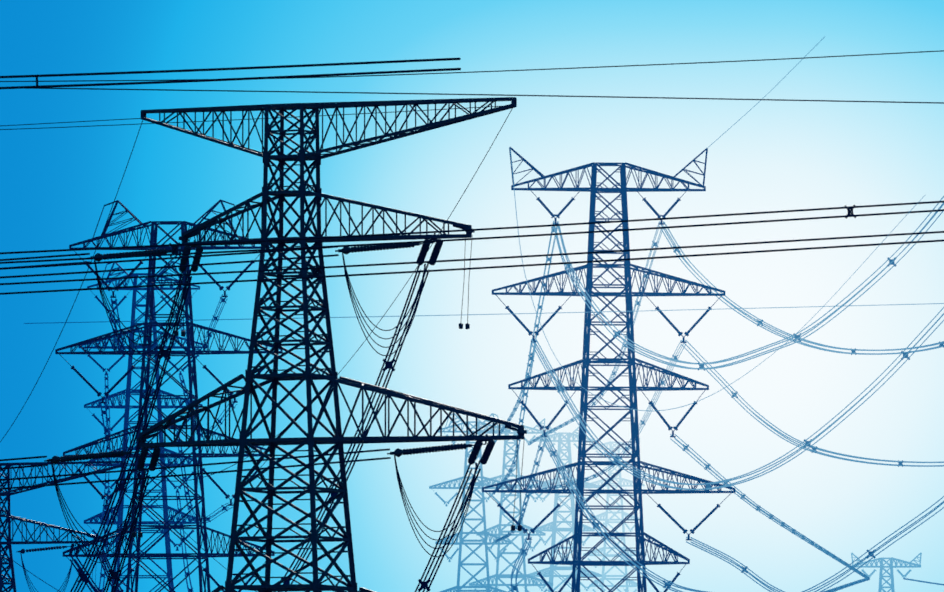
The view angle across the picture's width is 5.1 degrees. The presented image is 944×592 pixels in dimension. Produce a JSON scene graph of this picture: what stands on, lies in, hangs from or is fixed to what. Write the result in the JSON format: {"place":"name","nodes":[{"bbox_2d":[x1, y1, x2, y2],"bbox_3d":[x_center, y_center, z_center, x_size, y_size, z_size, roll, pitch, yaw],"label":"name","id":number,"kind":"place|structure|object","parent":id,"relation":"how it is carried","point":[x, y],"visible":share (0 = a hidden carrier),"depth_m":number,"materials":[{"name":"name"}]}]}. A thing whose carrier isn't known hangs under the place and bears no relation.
{"place":"outdoors","nodes":[
{"label":"outdoors","id":0,"kind":"place"},
{"bbox_2d":[16,540,79,556],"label":"tension tower insulators","id":1,"kind":"object","parent":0,"point":[22,551],"visible":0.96,"depth_m":960.57,"materials":[{"name":"black ceramic"}]},
{"bbox_2d":[0,461,123,591],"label":"tension tower","id":2,"kind":"structure","parent":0,"point":[10,518],"depth_m":963.97,"materials":[{"name":"metal"}]},
{"bbox_2d":[2,474,256,591],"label":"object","id":3,"kind":"object","parent":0,"point":[69,572],"visible":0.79,"depth_m":971.94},
{"bbox_2d":[44,233,521,537],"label":"tension tower insulators","id":4,"kind":"object","parent":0,"point":[398,452],"visible":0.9,"depth_m":566.86,"materials":[{"name":"black ceramic"}]},
{"bbox_2d":[136,97,526,591],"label":"tension tower","id":5,"kind":"structure","parent":0,"point":[338,439],"depth_m":566.88,"materials":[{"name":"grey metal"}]},
{"bbox_2d":[0,50,943,294],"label":"crossing line conductors","id":6,"kind":"object","parent":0,"point":[315,274],"visible":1,"depth_m":523.92,"materials":[{"name":"grey metal"}]},
{"bbox_2d":[0,0,943,591],"label":"sky","id":7,"kind":"structure","parent":0,"point":[56,184],"materials":[{"name":"blue"}]},
{"label":"ground","id":8,"kind":"structure","parent":0,"visible":0},
{"bbox_2d":[79,261,207,591],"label":"tower","id":9,"kind":"structure","parent":8,"relation":"on","point":[130,391],"depth_m":1899.25,"materials":[{"name":"metal"}]},
{"bbox_2d":[55,200,282,591],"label":"suspension tower","id":10,"kind":"structure","parent":8,"relation":"on","point":[188,353],"depth_m":1085.13,"materials":[{"name":"metal"}]},
{"bbox_2d":[0,105,524,591],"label":"tension tower conductors","id":11,"kind":"object","parent":8,"relation":"on","point":[144,477],"visible":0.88,"depth_m":573.22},
{"bbox_2d":[429,413,517,591],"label":"tower","id":12,"kind":"structure","parent":8,"relation":"on","point":[458,587],"depth_m":2897.36,"materials":[{"name":"metal"}]},
{"bbox_2d":[469,418,552,591],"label":"tower","id":13,"kind":"structure","parent":8,"relation":"on","point":[499,551],"depth_m":3197.01,"materials":[{"name":"metal"}]},
{"bbox_2d":[527,427,601,591],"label":"tower","id":14,"kind":"structure","parent":8,"relation":"on","point":[553,528],"depth_m":3597.72,"materials":[{"name":"metal"}]},
{"bbox_2d":[482,147,734,591],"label":"suspension tower","id":15,"kind":"structure","parent":8,"relation":"on","point":[586,361],"depth_m":1084.48,"materials":[{"name":"metal"}]},
{"bbox_2d":[24,70,943,591],"bbox_3d":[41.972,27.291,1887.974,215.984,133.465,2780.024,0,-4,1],"label":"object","id":16,"kind":"object","parent":15,"relation":"on","point":[754,504],"visible":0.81,"depth_m":1069.94,"materials":[{"name":"blue"}]},
{"bbox_2d":[99,227,943,591],"bbox_3d":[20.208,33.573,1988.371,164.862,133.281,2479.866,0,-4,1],"label":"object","id":17,"kind":"object","parent":16,"relation":"attached to","point":[891,261],"visible":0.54,"depth_m":1252.02,"materials":[{"name":"blue"}]},
{"bbox_2d":[583,438,644,591],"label":"tower","id":18,"kind":"structure","parent":8,"relation":"on","point":[608,521],"depth_m":4296.80,"materials":[{"name":"metal"}]},
{"bbox_2d":[851,553,921,591],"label":"tower","id":19,"kind":"structure","parent":8,"relation":"on","point":[890,567],"depth_m":3274.95,"materials":[{"name":"metal"}]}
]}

